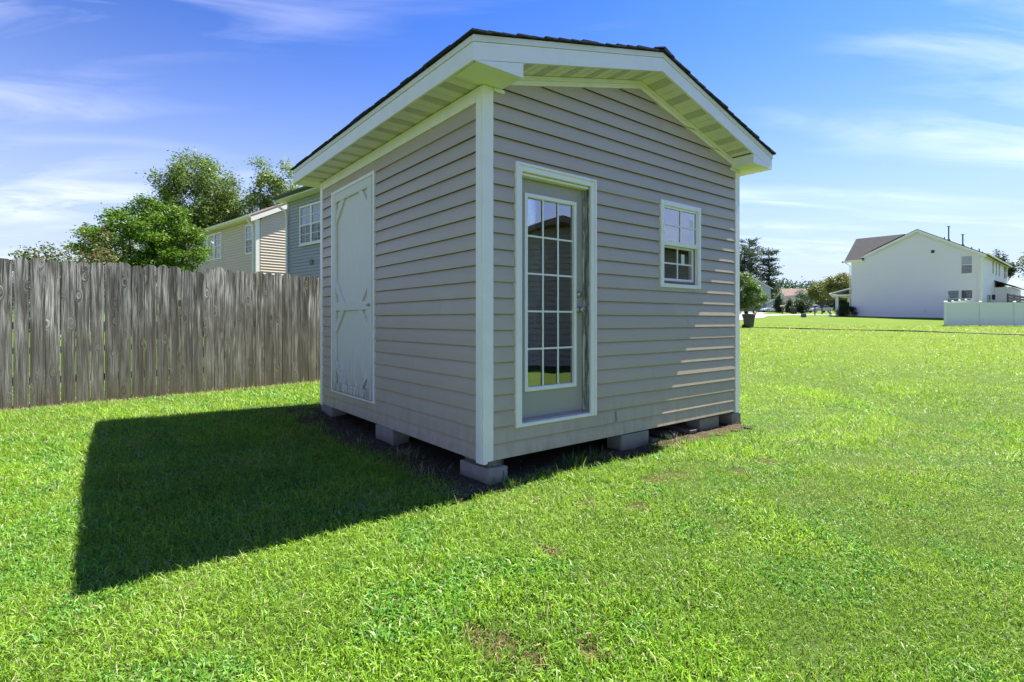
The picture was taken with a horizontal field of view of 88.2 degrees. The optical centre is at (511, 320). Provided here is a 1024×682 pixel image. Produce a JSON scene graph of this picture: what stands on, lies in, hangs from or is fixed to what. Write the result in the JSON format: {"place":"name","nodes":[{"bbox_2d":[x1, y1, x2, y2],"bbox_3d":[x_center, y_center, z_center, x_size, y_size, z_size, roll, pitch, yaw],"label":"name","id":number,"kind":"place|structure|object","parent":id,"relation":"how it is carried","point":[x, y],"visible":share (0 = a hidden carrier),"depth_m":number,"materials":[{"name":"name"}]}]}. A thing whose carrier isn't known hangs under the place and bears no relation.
{"place":"outdoors","nodes":[
{"label":"outdoors","id":0,"kind":"place"},
{"bbox_2d":[0,310,1023,681],"bbox_3d":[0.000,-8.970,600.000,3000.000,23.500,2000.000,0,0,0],"label":"lawn","id":1,"kind":"structure","parent":0,"point":[772,322],"depth_m":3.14,"materials":[{"name":"green plant"}]},
{"bbox_2d":[5,241,104,347],"bbox_3d":[-8.597,-0.086,9.926,2.062,2.834,1.516,0,0,0],"label":"rounded bush","id":2,"kind":"object","parent":1,"relation":"on","point":[28,258],"visible":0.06,"depth_m":9.79,"materials":[{"name":"green plant"}]},
{"bbox_2d":[37,222,124,321],"bbox_3d":[-8.025,-0.263,9.928,1.607,3.182,0.828,0,0,0],"label":"leafy sapling","id":3,"kind":"object","parent":1,"relation":"on","point":[97,256],"visible":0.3,"depth_m":9.87,"materials":[{"name":"green plant"}]},
{"bbox_2d":[61,191,219,321],"bbox_3d":[-14.390,-1.722,20.257,5.668,5.979,4.544,0,0,0],"label":"dense tree","id":4,"kind":"object","parent":1,"relation":"on","point":[159,250],"visible":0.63,"depth_m":19.62,"materials":[{"name":"green plant"}]},
{"bbox_2d":[0,258,319,409],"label":"wooden fence","id":5,"kind":"object","parent":1,"relation":"on","point":[175,350],"visible":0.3,"depth_m":7.30,"materials":[{"name":"grey wood"}]},
{"bbox_2d":[135,146,250,266],"bbox_3d":[-23.245,-6.082,38.733,8.893,13.714,6.431,0,0,0],"label":"tall tree","id":6,"kind":"object","parent":1,"relation":"on","point":[212,197],"visible":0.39,"depth_m":37.49,"materials":[{"name":"green plant"}]},
{"bbox_2d":[178,203,286,334],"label":"beige house","id":7,"kind":"structure","parent":1,"relation":"on","point":[253,243],"depth_m":28.92,"materials":[{"name":"beige plastic"}]},
{"bbox_2d":[202,236,207,262],"bbox_3d":[-19.120,-4.420,32.894,1.010,1.580,0.075,0,0,42],"label":"window","id":8,"kind":"structure","parent":7,"relation":"in","point":[207,236],"depth_m":32.74,"materials":[{"name":"grey glass"}]},
{"bbox_2d":[208,234,214,260],"bbox_3d":[-18.315,-4.420,32.185,1.000,1.580,0.075,0,0,42],"label":"window","id":9,"kind":"structure","parent":7,"relation":"in","point":[211,244],"depth_m":32.08,"materials":[{"name":"white glass"}]},
{"bbox_2d":[214,232,221,259],"bbox_3d":[-17.485,-4.420,31.447,1.040,1.580,0.075,0,0,42],"label":"window","id":10,"kind":"structure","parent":7,"relation":"in","point":[217,242],"depth_m":31.43,"materials":[{"name":"grey glass"}]},
{"bbox_2d":[245,223,253,254],"bbox_3d":[-14.181,-4.365,28.510,0.960,1.590,0.075,0,0,42],"label":"window","id":11,"kind":"structure","parent":7,"relation":"in","point":[248,230],"depth_m":28.58,"materials":[{"name":"grey glass"}]},
{"bbox_2d":[235,154,301,217],"bbox_3d":[-16.919,-5.602,38.072,5.787,12.783,4.446,0,0,-14],"label":"sparse tree","id":12,"kind":"object","parent":1,"relation":"on","point":[270,182],"visible":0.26,"depth_m":37.52,"materials":[{"name":"green plant"}]},
{"bbox_2d":[271,186,319,278],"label":"blue grey house","id":13,"kind":"structure","parent":1,"relation":"on","point":[302,235],"depth_m":20.57,"materials":[{"name":"blue plastic"}]},
{"bbox_2d":[299,201,319,244],"bbox_3d":[-7.656,-3.690,20.167,1.810,1.520,0.075,0,0,42],"label":"window","id":14,"kind":"structure","parent":13,"relation":"in","point":[309,214],"depth_m":20.27,"materials":[{"name":"white glass"}]},
{"bbox_2d":[321,404,346,416],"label":"concrete block","id":15,"kind":"structure","parent":1,"relation":"on","point":[330,411],"depth_m":6.80,"materials":[{"name":"grey concrete"}]},
{"bbox_2d":[376,424,408,444],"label":"concrete block","id":16,"kind":"structure","parent":1,"relation":"on","point":[388,435],"depth_m":5.43,"materials":[{"name":"grey concrete"}]},
{"bbox_2d":[289,407,751,501],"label":"bare soil","id":17,"kind":"structure","parent":1,"relation":"on","point":[440,456],"depth_m":5.03,"materials":[{"name":"brown soil"}]},
{"bbox_2d":[384,444,424,465],"bbox_3d":[-0.986,1.182,4.714,0.442,0.176,0.413,0,0,0],"label":"weed tuft","id":18,"kind":"object","parent":17,"relation":"on","point":[401,454],"visible":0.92,"depth_m":4.73,"materials":[{"name":"green plant"}]},
{"bbox_2d":[392,460,447,478],"bbox_3d":[-0.752,1.200,4.269,0.502,0.139,0.255,0,0,21],"label":"weed tuft","id":19,"kind":"object","parent":17,"relation":"on","point":[421,472],"visible":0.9,"depth_m":4.29,"materials":[{"name":"green plant"}]},
{"bbox_2d":[460,459,507,484],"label":"concrete block","id":20,"kind":"structure","parent":17,"relation":"on","point":[480,473],"depth_m":4.16,"materials":[{"name":"grey concrete"}]},
{"bbox_2d":[493,473,533,489],"bbox_3d":[-0.003,1.219,4.029,0.356,0.103,0.243,0,0,0],"label":"weed tuft","id":21,"kind":"object","parent":17,"relation":"on","point":[513,482],"visible":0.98,"depth_m":4.03,"materials":[{"name":"green plant"}]},
{"bbox_2d":[296,410,742,497],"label":"weeds","id":22,"kind":"object","parent":17,"relation":"on","point":[458,469],"visible":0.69,"depth_m":4.86,"materials":[{"name":"green plant"}]},
{"bbox_2d":[554,449,594,468],"bbox_3d":[0.547,1.171,4.521,0.467,0.198,0.343,0,0,0],"label":"weed tuft","id":23,"kind":"object","parent":17,"relation":"on","point":[573,460],"visible":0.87,"depth_m":4.53,"materials":[{"name":"green plant"}]},
{"bbox_2d":[578,445,610,461],"bbox_3d":[0.740,1.189,4.777,0.414,0.161,0.329,0,0,0],"label":"weed tuft","id":24,"kind":"object","parent":17,"relation":"on","point":[593,453],"visible":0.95,"depth_m":4.75,"materials":[{"name":"green plant"}]},
{"bbox_2d":[649,436,658,442],"bbox_3d":[1.052,1.242,5.960,0.120,0.034,1.300,-2,2,-43],"label":"wooden plank","id":25,"kind":"object","parent":17,"relation":"on","point":[652,439],"visible":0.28,"depth_m":5.50,"materials":[{"name":"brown wood"}]},
{"bbox_2d":[641,438,667,450],"bbox_3d":[1.397,1.213,5.222,0.329,0.114,0.233,0,0,-20],"label":"weed tuft","id":26,"kind":"object","parent":17,"relation":"on","point":[653,445],"visible":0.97,"depth_m":5.21,"materials":[{"name":"green plant"}]},
{"bbox_2d":[646,429,675,437],"bbox_3d":[1.267,1.229,6.234,0.140,0.036,1.500,3,-1,-35],"label":"wooden plank","id":27,"kind":"object","parent":17,"relation":"on","point":[655,432],"visible":0.34,"depth_m":5.69,"materials":[{"name":"brown wood"}]},
{"bbox_2d":[651,428,679,434],"bbox_3d":[1.359,1.242,6.320,0.100,0.035,1.400,1,0,-40],"label":"wooden plank","id":28,"kind":"object","parent":17,"relation":"on","point":[669,431],"visible":0.22,"depth_m":5.88,"materials":[{"name":"brown wood"}]},
{"bbox_2d":[660,431,687,443],"bbox_3d":[1.683,1.202,5.493,0.306,0.136,0.272,0,0,34],"label":"weed tuft","id":29,"kind":"object","parent":17,"relation":"on","point":[675,437],"visible":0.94,"depth_m":5.50,"materials":[{"name":"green plant"}]},
{"bbox_2d":[661,425,696,433],"bbox_3d":[1.539,1.229,6.500,0.120,0.035,1.600,2,-1,-36],"label":"wooden plank","id":30,"kind":"object","parent":17,"relation":"on","point":[680,429],"visible":0.42,"depth_m":5.95,"materials":[{"name":"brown wood"}]},
{"bbox_2d":[671,424,698,430],"bbox_3d":[1.712,1.243,6.457,0.100,0.034,1.200,-1,2,-42],"label":"wooden plank","id":31,"kind":"object","parent":17,"relation":"on","point":[695,428],"visible":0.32,"depth_m":6.11,"materials":[{"name":"brown wood"}]},
{"bbox_2d":[607,430,648,450],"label":"concrete block","id":32,"kind":"structure","parent":1,"relation":"on","point":[636,439],"depth_m":5.21,"materials":[{"name":"grey concrete"}]},
{"bbox_2d":[686,415,718,430],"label":"concrete block","id":33,"kind":"structure","parent":1,"relation":"on","point":[707,423],"depth_m":6.12,"materials":[{"name":"grey concrete"}]},
{"bbox_2d":[718,412,740,424],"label":"concrete block","id":34,"kind":"structure","parent":1,"relation":"on","point":[732,418],"depth_m":6.44,"materials":[{"name":"grey concrete"}]},
{"bbox_2d":[741,313,755,326],"bbox_3d":[16.990,0.029,37.922,0.680,1.017,0.808,0,0,-25],"label":"wheeled bin","id":35,"kind":"object","parent":1,"relation":"on","point":[748,319],"visible":0.99,"depth_m":37.70,"materials":[{"name":"green plastic"}]},
{"bbox_2d":[740,247,761,277],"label":"pine tree","id":36,"kind":"object","parent":1,"relation":"on","point":[745,264],"visible":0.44,"depth_m":130.07,"materials":[{"name":"green plant"}]},
{"bbox_2d":[740,237,769,284],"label":"pine tree","id":37,"kind":"object","parent":1,"relation":"on","point":[751,243],"visible":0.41,"depth_m":134.01,"materials":[{"name":"green plant"}]},
{"bbox_2d":[740,271,770,311],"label":"maple tree","id":38,"kind":"object","parent":1,"relation":"on","point":[750,288],"visible":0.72,"depth_m":61.37,"materials":[{"name":"green plant"}]},
{"bbox_2d":[740,277,772,311],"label":"gabled house","id":39,"kind":"structure","parent":1,"relation":"on","point":[767,288],"depth_m":120.78,"materials":[{"name":"grey"}]},
{"bbox_2d":[757,247,783,292],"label":"pine tree","id":40,"kind":"object","parent":1,"relation":"on","point":[770,271],"visible":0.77,"depth_m":134.26,"materials":[{"name":"green plant"}]},
{"bbox_2d":[760,305,784,311],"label":"parked car","id":41,"kind":"object","parent":1,"relation":"on","point":[769,308],"visible":0.52,"depth_m":110.67,"materials":[{"name":"white paint"}]},
{"bbox_2d":[764,299,785,311],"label":"attached garage","id":42,"kind":"structure","parent":1,"relation":"on","point":[768,303],"depth_m":119.34,"materials":[{"name":"white"}]},
{"bbox_2d":[772,291,784,312],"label":"conifer","id":43,"kind":"object","parent":1,"relation":"on","point":[778,302],"visible":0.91,"depth_m":101.73,"materials":[{"name":"green plant"}]},
{"bbox_2d":[783,298,794,312],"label":"conifer","id":44,"kind":"object","parent":1,"relation":"on","point":[788,304],"visible":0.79,"depth_m":99.71,"materials":[{"name":"green plant"}]},
{"bbox_2d":[773,289,806,298],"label":"tan roofed house","id":45,"kind":"structure","parent":1,"relation":"on","point":[787,292],"depth_m":145.33,"materials":[{"name":"white"}]},
{"bbox_2d":[790,308,796,313],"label":"wheeled bin","id":46,"kind":"object","parent":1,"relation":"on","point":[792,310],"visible":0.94,"depth_m":79.80,"materials":[{"name":"plastic"}]},
{"bbox_2d":[782,295,817,311],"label":"grey blue house","id":47,"kind":"structure","parent":1,"relation":"on","point":[786,299],"depth_m":128.17,"materials":[{"name":"grey"}]},
{"bbox_2d":[791,297,812,312],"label":"round tree","id":48,"kind":"object","parent":1,"relation":"on","point":[800,305],"visible":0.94,"depth_m":94.31,"materials":[{"name":"green plant"}]},
{"bbox_2d":[794,288,814,311],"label":"blue green tree","id":49,"kind":"object","parent":1,"relation":"on","point":[800,294],"visible":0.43,"depth_m":111.67,"materials":[{"name":"green plant"}]},
{"bbox_2d":[760,276,850,308],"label":"woods","id":50,"kind":"object","parent":1,"relation":"on","point":[790,285],"visible":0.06,"depth_m":210.38,"materials":[{"name":"green plant"}]},
{"bbox_2d":[804,280,832,313],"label":"crape myrtle","id":51,"kind":"object","parent":1,"relation":"on","point":[814,290],"visible":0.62,"depth_m":79.78,"materials":[{"name":"green plant"}]},
{"bbox_2d":[807,305,832,312],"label":"parked car","id":52,"kind":"object","parent":1,"relation":"on","point":[828,309],"visible":0.76,"depth_m":103.22,"materials":[{"name":"silver metal"}]},
{"bbox_2d":[819,272,850,309],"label":"crape myrtle","id":53,"kind":"object","parent":1,"relation":"on","point":[839,281],"visible":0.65,"depth_m":73.47,"materials":[{"name":"green plant"}]},
{"bbox_2d":[833,299,850,315],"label":"porch shrub","id":54,"kind":"object","parent":1,"relation":"on","point":[842,302],"visible":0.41,"depth_m":58.41,"materials":[{"name":"green plant"}]},
{"bbox_2d":[836,304,857,315],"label":"porch shrub","id":55,"kind":"object","parent":1,"relation":"on","point":[843,310],"visible":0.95,"depth_m":56.34,"materials":[{"name":"green plant"}]},
{"bbox_2d":[740,326,1023,335],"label":"lawn edging","id":56,"kind":"object","parent":1,"relation":"on","point":[887,330],"visible":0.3,"depth_m":32.84,"materials":[{"name":"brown wood"}]},
{"bbox_2d":[829,226,1023,317],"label":"white house","id":57,"kind":"structure","parent":1,"relation":"on","point":[918,273],"depth_m":53.08,"materials":[{"name":"white plastic"}]},
{"bbox_2d":[947,290,959,301],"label":"window","id":58,"kind":"structure","parent":57,"relation":"in","point":[951,295],"depth_m":50.49,"materials":[{"name":"grey glass"}]},
{"bbox_2d":[960,255,972,273],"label":"window","id":59,"kind":"structure","parent":57,"relation":"in","point":[966,262],"depth_m":49.78,"materials":[{"name":"white glass"}]},
{"bbox_2d":[960,289,972,300],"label":"window","id":60,"kind":"structure","parent":57,"relation":"in","point":[967,294],"depth_m":49.78,"materials":[{"name":"grey glass"}]},
{"bbox_2d":[986,294,990,302],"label":"window","id":61,"kind":"structure","parent":57,"relation":"in","point":[988,296],"depth_m":51.49,"materials":[{"name":"white glass"}]},
{"bbox_2d":[992,259,993,274],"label":"window","id":62,"kind":"structure","parent":57,"relation":"in","point":[992,259],"depth_m":53.28,"materials":[{"name":"white paint"}]},
{"bbox_2d":[1003,265,1006,279],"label":"window","id":63,"kind":"structure","parent":57,"relation":"in","point":[1005,268],"depth_m":59.73,"materials":[{"name":"white paint"}]},
{"bbox_2d":[944,298,972,324],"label":"vinyl fence","id":64,"kind":"object","parent":1,"relation":"on","point":[965,301],"visible":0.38,"depth_m":44.79,"materials":[{"name":"white paint"}]},
{"bbox_2d":[945,301,1023,325],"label":"vinyl fence","id":65,"kind":"object","parent":1,"relation":"on","point":[979,313],"visible":0.94,"depth_m":40.75,"materials":[{"name":"white paint"}]},
{"bbox_2d":[992,249,1018,280],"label":"backyard tree","id":66,"kind":"object","parent":1,"relation":"on","point":[1012,271],"visible":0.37,"depth_m":82.10,"materials":[{"name":"green plant"}]},
{"bbox_2d":[1007,293,1023,302],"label":"slat screen","id":67,"kind":"object","parent":1,"relation":"on","point":[1012,298],"visible":0.48,"depth_m":49.15,"materials":[{"name":"grey wood"}]},
{"bbox_2d":[1016,252,1023,277],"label":"backyard tree","id":68,"kind":"object","parent":1,"relation":"on","point":[1021,267],"visible":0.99,"depth_m":81.60,"materials":[{"name":"green plant"}]},
{"bbox_2d":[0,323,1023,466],"bbox_3d":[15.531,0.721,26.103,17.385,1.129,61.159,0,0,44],"label":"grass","id":69,"kind":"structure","parent":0,"point":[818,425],"depth_m":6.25,"materials":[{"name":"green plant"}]},
{"bbox_2d":[0,0,1023,307],"label":"sky","id":70,"kind":"structure","parent":0,"point":[878,117],"materials":[{"name":"blue"}]},
{"bbox_2d":[740,306,759,313],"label":"parked car","id":71,"kind":"object","parent":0,"point":[751,310],"visible":0.36,"depth_m":75.05,"materials":[{"name":"grey paint"}]},
{"bbox_2d":[740,314,835,319],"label":"road","id":72,"kind":"structure","parent":0,"point":[759,316],"depth_m":73.03,"materials":[{"name":"concrete"}]},
{"bbox_3d":[-2.075,1.231,7.127,0.403,0.201,0.203,0,0,-38],"label":"concrete block","id":73,"kind":"object","parent":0,"visible":0},
{"bbox_2d":[290,28,775,467],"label":"garden shed","id":74,"kind":"structure","parent":73,"relation":"on","point":[529,244],"depth_m":4.95,"materials":[{"name":"grey"}]},
{"bbox_2d":[332,175,371,400],"bbox_3d":[-1.894,-0.348,6.210,0.060,2.447,1.207,0,0,-38],"label":"side door","id":75,"kind":"structure","parent":74,"relation":"in","point":[352,206],"depth_m":6.21,"materials":[{"name":"white wood"}]},
{"bbox_2d":[522,178,584,418],"bbox_3d":[0.355,-0.184,4.656,0.804,2.032,0.108,0,0,-38],"label":"front door","id":76,"kind":"structure","parent":74,"relation":"in","point":[553,309],"depth_m":4.69,"materials":[{"name":"grey paint"}]},
{"bbox_2d":[659,199,700,288],"bbox_3d":[1.813,-0.805,5.753,0.739,0.914,0.094,0,0,-38],"label":"window","id":77,"kind":"structure","parent":74,"relation":"in","point":[680,224],"depth_m":5.76,"materials":[{"name":"clear glass"}]}
]}

